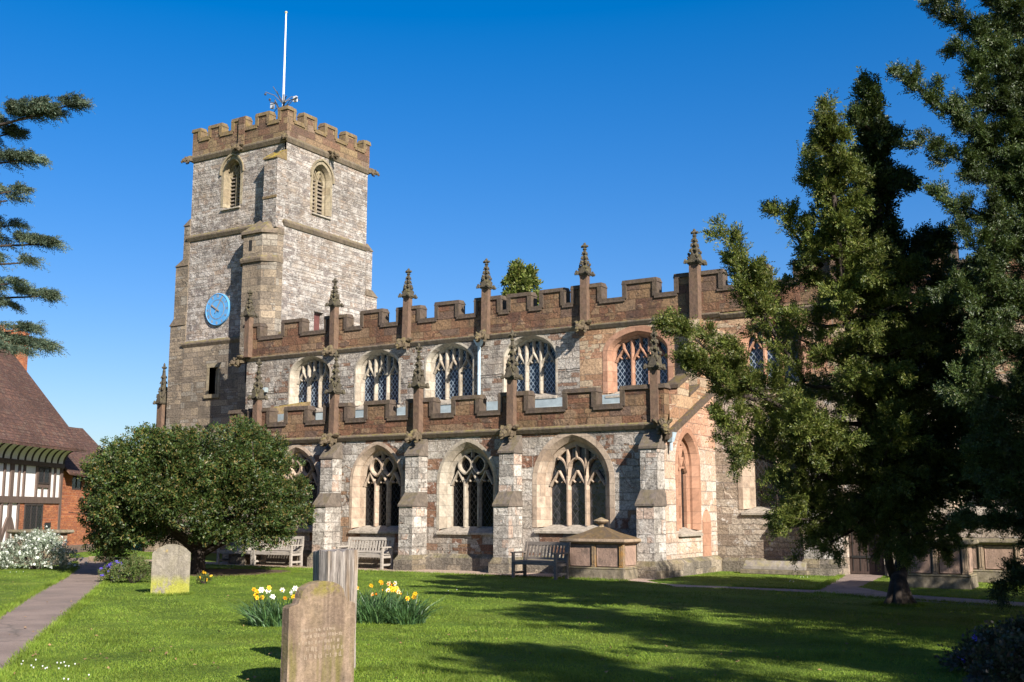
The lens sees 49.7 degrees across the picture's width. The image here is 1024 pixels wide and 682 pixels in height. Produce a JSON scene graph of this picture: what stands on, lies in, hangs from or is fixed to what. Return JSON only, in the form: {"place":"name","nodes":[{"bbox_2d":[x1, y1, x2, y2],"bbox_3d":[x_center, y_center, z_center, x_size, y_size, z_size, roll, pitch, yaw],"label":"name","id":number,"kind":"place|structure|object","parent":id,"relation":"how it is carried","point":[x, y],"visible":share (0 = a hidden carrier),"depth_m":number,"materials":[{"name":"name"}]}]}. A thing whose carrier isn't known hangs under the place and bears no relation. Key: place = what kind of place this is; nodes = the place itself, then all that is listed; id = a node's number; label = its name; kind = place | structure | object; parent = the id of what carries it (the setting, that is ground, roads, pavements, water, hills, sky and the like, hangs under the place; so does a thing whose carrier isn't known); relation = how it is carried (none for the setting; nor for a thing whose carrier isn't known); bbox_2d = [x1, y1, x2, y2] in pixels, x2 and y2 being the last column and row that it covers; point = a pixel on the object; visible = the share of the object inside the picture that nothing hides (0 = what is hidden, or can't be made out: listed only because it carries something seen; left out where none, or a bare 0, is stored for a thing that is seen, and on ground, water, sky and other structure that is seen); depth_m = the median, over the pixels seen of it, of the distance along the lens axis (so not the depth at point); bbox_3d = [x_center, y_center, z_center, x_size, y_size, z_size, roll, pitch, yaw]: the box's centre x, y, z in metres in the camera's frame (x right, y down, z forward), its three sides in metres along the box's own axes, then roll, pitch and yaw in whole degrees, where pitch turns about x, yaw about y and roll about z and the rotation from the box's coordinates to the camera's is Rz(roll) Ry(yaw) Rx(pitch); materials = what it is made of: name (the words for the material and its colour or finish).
{"place":"outdoors","nodes":[
{"label":"outdoors","id":0,"kind":"place"},
{"bbox_2d":[0,325,85,549],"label":"timber framed house","id":1,"kind":"structure","parent":0,"point":[40,442],"depth_m":42.23,"materials":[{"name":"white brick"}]},
{"bbox_2d":[23,504,43,528],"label":"window","id":2,"kind":"structure","parent":1,"relation":"in","point":[33,513],"depth_m":41.97,"materials":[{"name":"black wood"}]},
{"bbox_2d":[38,467,50,483],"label":"window","id":3,"kind":"structure","parent":1,"relation":"in","point":[44,473],"depth_m":42.97,"materials":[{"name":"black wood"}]},
{"bbox_2d":[0,557,107,668],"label":"path","id":4,"kind":"structure","parent":0,"point":[38,611],"depth_m":19.91,"materials":[{"name":"grey stone"}]},
{"bbox_2d":[60,427,101,552],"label":"brick house","id":5,"kind":"structure","parent":0,"point":[72,492],"depth_m":46.40,"materials":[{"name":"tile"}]},
{"bbox_2d":[72,475,81,489],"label":"window","id":6,"kind":"structure","parent":5,"relation":"in","point":[76,483],"depth_m":46.56,"materials":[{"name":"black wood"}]},
{"bbox_2d":[0,542,1023,681],"bbox_3d":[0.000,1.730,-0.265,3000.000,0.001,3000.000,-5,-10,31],"label":"lawn","id":7,"kind":"structure","parent":0,"point":[211,557],"depth_m":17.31,"materials":[{"name":"green plant"}]},
{"bbox_2d":[0,548,9,568],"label":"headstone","id":8,"kind":"object","parent":7,"relation":"on","point":[1,549],"visible":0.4,"depth_m":33.66,"materials":[{"name":"grey stone"}]},
{"bbox_2d":[7,529,74,564],"bbox_3d":[-15.536,6.773,36.394,1.966,1.120,1.116,-5,-10,30],"label":"chest tomb","id":9,"kind":"object","parent":7,"relation":"on","point":[57,532],"visible":0.27,"depth_m":36.17,"materials":[{"name":"beige stone"}]},
{"bbox_2d":[0,525,88,569],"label":"flowering bush","id":10,"kind":"object","parent":7,"relation":"on","point":[36,540],"visible":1,"depth_m":33.27,"materials":[{"name":"white plant"}]},
{"bbox_2d":[0,89,95,360],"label":"cedar tree","id":11,"kind":"object","parent":7,"relation":"on","point":[24,108],"visible":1,"depth_m":25.52,"materials":[{"name":"green plant"}]},
{"bbox_2d":[88,556,123,561],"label":"kerb wall","id":12,"kind":"structure","parent":7,"relation":"on","point":[90,558],"depth_m":38.15,"materials":[{"name":"beige stone"}]},
{"bbox_2d":[92,543,128,557],"bbox_3d":[-14.667,7.561,40.330,1.388,0.845,1.291,-5,-10,31],"label":"shrub","id":13,"kind":"object","parent":7,"relation":"on","point":[103,552],"visible":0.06,"depth_m":39.98,"materials":[{"name":"green plant"}]},
{"bbox_2d":[97,560,128,581],"bbox_3d":[-9.860,5.716,27.433,0.822,0.585,0.812,-5,-10,31],"label":"bedding plant","id":14,"kind":"object","parent":7,"relation":"on","point":[103,575],"visible":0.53,"depth_m":27.31,"materials":[{"name":"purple plant"}]},
{"bbox_2d":[108,550,151,582],"bbox_3d":[-9.287,5.540,27.079,1.238,0.832,1.194,-5,-10,31],"label":"bedding plant","id":15,"kind":"object","parent":7,"relation":"on","point":[134,563],"visible":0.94,"depth_m":26.97,"materials":[{"name":"green plant"}]},
{"bbox_2d":[150,544,190,594],"bbox_3d":[-7.213,4.900,23.394,0.780,1.190,0.130,2,-9,-16],"label":"headstone","id":16,"kind":"object","parent":7,"relation":"on","point":[170,571],"visible":0.84,"depth_m":23.34,"materials":[{"name":"grey stone"}]},
{"bbox_2d":[69,414,316,573],"bbox_3d":[-8.891,4.264,31.019,6.706,4.554,6.443,-5,-10,31],"label":"evergreen tree","id":17,"kind":"object","parent":7,"relation":"on","point":[162,479],"visible":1,"depth_m":29.41,"materials":[{"name":"green plant"}]},
{"bbox_2d":[196,570,213,583],"bbox_3d":[-7.426,5.725,26.761,0.449,0.363,0.436,7,-11,-37],"label":"bedding plant","id":18,"kind":"object","parent":7,"relation":"on","point":[203,577],"visible":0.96,"depth_m":26.68,"materials":[{"name":"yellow plant"}]},
{"bbox_2d":[150,569,289,576],"bbox_3d":[-8.382,6.560,31.335,4.126,0.001,4.170,-5,-10,31],"label":"flower bed","id":19,"kind":"object","parent":7,"relation":"on","point":[224,572],"visible":0.55,"depth_m":31.95,"materials":[{"name":"soil"}]},
{"bbox_2d":[224,586,298,626],"bbox_3d":[-3.549,4.091,17.119,1.901,0.592,1.872,7,-11,-37],"label":"daffodil clump","id":20,"kind":"object","parent":7,"relation":"on","point":[268,615],"visible":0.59,"depth_m":17.00,"materials":[{"name":"green plant"}]},
{"bbox_2d":[280,581,354,681],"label":"headstone","id":21,"kind":"object","parent":7,"relation":"on","point":[318,633],"visible":1,"depth_m":10.82,"materials":[{"name":"beige stone"}]},
{"bbox_2d":[313,549,357,670],"bbox_3d":[-1.971,3.006,12.287,0.429,1.375,0.432,5,-10,-30],"label":"tree stump","id":22,"kind":"object","parent":7,"relation":"on","point":[339,567],"visible":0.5,"depth_m":12.20,"materials":[{"name":"wood"}]},
{"bbox_2d":[356,580,431,623],"bbox_3d":[-2.245,4.161,17.758,1.966,0.647,2.042,3,-9,-20],"label":"daffodil clump","id":23,"kind":"object","parent":7,"relation":"on","point":[364,613],"visible":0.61,"depth_m":17.46,"materials":[{"name":"green plant"}]},
{"bbox_2d":[359,588,447,624],"bbox_3d":[-1.689,4.167,17.482,1.522,0.551,1.729,2,-9,-11],"label":"daffodil clump","id":24,"kind":"object","parent":7,"relation":"on","point":[414,616],"visible":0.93,"depth_m":17.26,"materials":[{"name":"green plant"}]},
{"bbox_2d":[21,571,793,679],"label":"daisies","id":25,"kind":"object","parent":7,"relation":"on","point":[75,663],"visible":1,"depth_m":12.47,"materials":[{"name":"white plant"}]},
{"bbox_2d":[145,560,727,587],"bbox_3d":[-4.462,6.750,32.559,23.810,0.001,3.364,-5,-10,31],"label":"gravel strip","id":26,"kind":"object","parent":7,"relation":"on","point":[483,572],"visible":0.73,"depth_m":31.47,"materials":[{"name":"beige gravel"}]},
{"bbox_2d":[216,540,266,564],"bbox_3d":[-8.867,6.870,36.401,1.720,0.930,0.680,-5,-10,31],"label":"park bench","id":27,"kind":"object","parent":26,"relation":"on","point":[228,552],"visible":0.3,"depth_m":36.24,"materials":[{"name":"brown wood"}]},
{"bbox_2d":[250,536,305,565],"bbox_3d":[-7.548,6.748,35.605,1.770,0.930,0.680,-5,-10,31],"label":"park bench","id":28,"kind":"object","parent":26,"relation":"on","point":[290,551],"visible":0.72,"depth_m":35.42,"materials":[{"name":"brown wood"}]},
{"bbox_2d":[335,537,395,569],"bbox_3d":[-4.486,6.474,33.816,1.820,0.930,0.680,-5,-10,31],"label":"park bench","id":29,"kind":"object","parent":26,"relation":"on","point":[377,554],"visible":0.81,"depth_m":33.84,"materials":[{"name":"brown wood"}]},
{"bbox_2d":[559,517,640,579],"bbox_3d":[2.353,5.434,29.115,1.924,1.565,1.165,-5,-10,31],"label":"chest tomb","id":30,"kind":"object","parent":26,"relation":"on","point":[601,551],"visible":0.91,"depth_m":28.67,"materials":[{"name":"beige stone"}]},
{"bbox_2d":[9,575,978,681],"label":"fallen leaves","id":31,"kind":"object","parent":7,"relation":"on","point":[465,642],"visible":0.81,"depth_m":13.67,"materials":[{"name":"brown plant"}]},
{"bbox_2d":[510,541,570,579],"bbox_3d":[0.750,5.729,28.944,1.506,0.930,0.680,-7,-11,40],"label":"park bench","id":32,"kind":"object","parent":7,"relation":"on","point":[525,562],"visible":0.99,"depth_m":29.03,"materials":[{"name":"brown wood"}]},
{"bbox_2d":[142,105,1023,578],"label":"church","id":33,"kind":"structure","parent":7,"relation":"on","point":[490,433],"depth_m":35.40,"materials":[{"name":"stone"}]},
{"bbox_2d":[203,363,220,398],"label":"window","id":34,"kind":"structure","parent":33,"relation":"in","point":[216,376],"depth_m":46.98,"materials":[{"name":"beige stone"}]},
{"bbox_2d":[219,153,243,210],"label":"window","id":35,"kind":"structure","parent":33,"relation":"in","point":[234,164],"depth_m":48.23,"materials":[{"name":"stone"}]},
{"bbox_2d":[264,87,299,111],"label":"roof aerial","id":36,"kind":"object","parent":33,"relation":"on","point":[284,101],"visible":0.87,"depth_m":49.89,"materials":[{"name":"metal"}]},
{"bbox_2d":[282,11,287,106],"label":"flagpole","id":37,"kind":"object","parent":33,"relation":"on","point":[286,12],"visible":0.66,"depth_m":50.71,"materials":[{"name":"white metal"}]},
{"bbox_2d":[283,444,319,532],"bbox_3d":[-7.050,4.855,36.601,2.150,2.895,0.550,-5,-10,31],"label":"window","id":38,"kind":"structure","parent":33,"relation":"in","point":[310,470],"depth_m":36.56,"materials":[{"name":"stone"}]},
{"bbox_2d":[288,355,330,411],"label":"window","id":39,"kind":"structure","parent":33,"relation":"in","point":[309,376],"depth_m":42.04,"materials":[{"name":"stone"}]},
{"bbox_2d":[314,313,319,329],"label":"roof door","id":40,"kind":"structure","parent":33,"relation":"in","point":[316,316],"depth_m":47.57,"materials":[{"name":"red wood"}]},
{"bbox_2d":[310,159,334,219],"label":"window","id":41,"kind":"structure","parent":33,"relation":"in","point":[321,171],"depth_m":48.62,"materials":[{"name":"stone"}]},
{"bbox_2d":[348,441,403,533],"bbox_3d":[-4.148,4.597,34.848,2.150,2.875,0.550,-5,-10,31],"label":"window","id":42,"kind":"structure","parent":33,"relation":"in","point":[377,476],"depth_m":35.03,"materials":[{"name":"stone"}]},
{"bbox_2d":[354,349,400,409],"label":"window","id":43,"kind":"structure","parent":33,"relation":"in","point":[377,373],"depth_m":40.37,"materials":[{"name":"stone"}]},
{"bbox_2d":[424,342,474,404],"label":"window","id":44,"kind":"structure","parent":33,"relation":"in","point":[449,368],"depth_m":38.72,"materials":[{"name":"stone"}]},
{"bbox_2d":[436,438,497,534],"bbox_3d":[-1.246,4.339,33.096,2.180,2.855,0.550,-5,-10,31],"label":"window","id":45,"kind":"structure","parent":33,"relation":"in","point":[467,477],"depth_m":33.26,"materials":[{"name":"stone"}]},
{"bbox_2d":[502,334,557,398],"bbox_3d":[0.677,0.847,36.875,2.120,2.260,0.530,-5,-10,31],"label":"window","id":46,"kind":"structure","parent":33,"relation":"in","point":[536,356],"depth_m":36.96,"materials":[{"name":"stone"}]},
{"bbox_2d":[532,432,614,533],"bbox_3d":[1.801,3.950,31.274,2.620,2.932,0.550,-5,-10,31],"label":"window","id":47,"kind":"structure","parent":33,"relation":"in","point":[573,479],"depth_m":31.43,"materials":[{"name":"stone"}]},
{"bbox_2d":[603,325,673,397],"bbox_3d":[4.021,0.629,34.839,2.420,2.276,0.530,-5,-10,31],"label":"window","id":48,"kind":"structure","parent":33,"relation":"in","point":[625,355],"depth_m":35.10,"materials":[{"name":"stone"}]},
{"bbox_2d":[675,427,702,536],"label":"window","id":49,"kind":"structure","parent":33,"relation":"in","point":[687,459],"depth_m":31.56,"materials":[{"name":"stone"}]},
{"bbox_2d":[702,509,711,556],"bbox_3d":[5.603,5.539,31.901,0.050,1.360,0.620,-5,-10,31],"label":"blocked doorway","id":50,"kind":"structure","parent":33,"relation":"in","point":[706,520],"depth_m":31.86,"materials":[{"name":"stone"}]},
{"bbox_2d":[735,314,807,389],"bbox_3d":[7.666,0.307,32.657,2.200,2.253,0.530,-5,-10,31],"label":"window","id":51,"kind":"structure","parent":33,"relation":"in","point":[756,349],"depth_m":33.00,"materials":[{"name":"stone"}]},
{"bbox_2d":[737,392,830,514],"bbox_3d":[7.963,3.176,32.032,2.880,3.671,0.550,-5,-10,31],"label":"window","id":52,"kind":"structure","parent":33,"relation":"in","point":[748,489],"depth_m":32.43,"materials":[{"name":"stone"}]},
{"bbox_2d":[849,520,884,573],"bbox_3d":[9.817,5.375,30.632,0.980,2.100,0.153,-5,-10,31],"label":"door","id":53,"kind":"structure","parent":33,"relation":"in","point":[858,565],"depth_m":30.58,"materials":[{"name":"brown wood"}]},
{"bbox_2d":[946,375,1023,514],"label":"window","id":54,"kind":"structure","parent":33,"relation":"in","point":[1004,380],"depth_m":29.12,"materials":[{"name":"stone"}]},
{"bbox_2d":[740,560,808,575],"bbox_3d":[7.396,6.311,30.863,1.900,0.360,0.760,-5,-10,31],"label":"ledger stone","id":55,"kind":"object","parent":7,"relation":"on","point":[772,567],"visible":0.81,"depth_m":30.62,"materials":[{"name":"beige stone"}]},
{"bbox_2d":[651,66,1023,606],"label":"yew tree","id":56,"kind":"object","parent":7,"relation":"on","point":[898,448],"visible":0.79,"depth_m":17.92,"materials":[{"name":"green plant"}]},
{"bbox_2d":[907,539,978,589],"bbox_3d":[9.880,5.141,25.598,1.608,1.080,1.165,-5,-10,31],"label":"chest tomb","id":57,"kind":"object","parent":7,"relation":"on","point":[932,573],"visible":0.52,"depth_m":25.12,"materials":[{"name":"beige stone"}]},
{"bbox_2d":[883,0,1023,611],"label":"yew tree","id":58,"kind":"object","parent":7,"relation":"on","point":[998,55],"visible":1,"depth_m":16.34,"materials":[{"name":"green plant"}]},
{"bbox_2d":[962,538,1023,582],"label":"chest tomb","id":59,"kind":"object","parent":7,"relation":"on","point":[987,553],"visible":0.33,"depth_m":27.17,"materials":[{"name":"beige stone"}]},
{"bbox_3d":[6.626,3.760,13.034,2.050,0.001,6.596,-5,-10,31],"label":"planting bed","id":60,"kind":"object","parent":7,"relation":"on","visible":0},
{"bbox_2d":[934,620,1023,674],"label":"ground shrub","id":61,"kind":"object","parent":60,"relation":"on","point":[955,659],"visible":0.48,"depth_m":11.91,"materials":[{"name":"green plant"}]},
{"bbox_2d":[961,626,1023,681],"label":"ground shrub","id":62,"kind":"object","parent":60,"relation":"on","point":[1008,655],"visible":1,"depth_m":10.98,"materials":[{"name":"green plant"}]},
{"bbox_2d":[977,611,1023,656],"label":"ground shrub","id":63,"kind":"object","parent":60,"relation":"on","point":[1016,623],"visible":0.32,"depth_m":12.96,"materials":[{"name":"green plant"}]},
{"bbox_2d":[0,0,1023,448],"label":"sky","id":64,"kind":"structure","parent":0,"point":[500,132],"materials":[{"name":"blue"}]},
{"bbox_2d":[498,257,543,305],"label":"conifer tree","id":65,"kind":"object","parent":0,"point":[519,277],"visible":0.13,"depth_m":62.71,"materials":[{"name":"green plant"}]},
{"bbox_2d":[728,573,1023,605],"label":"path","id":66,"kind":"structure","parent":0,"point":[849,583],"depth_m":24.70,"materials":[{"name":"grey stone"}]}
]}

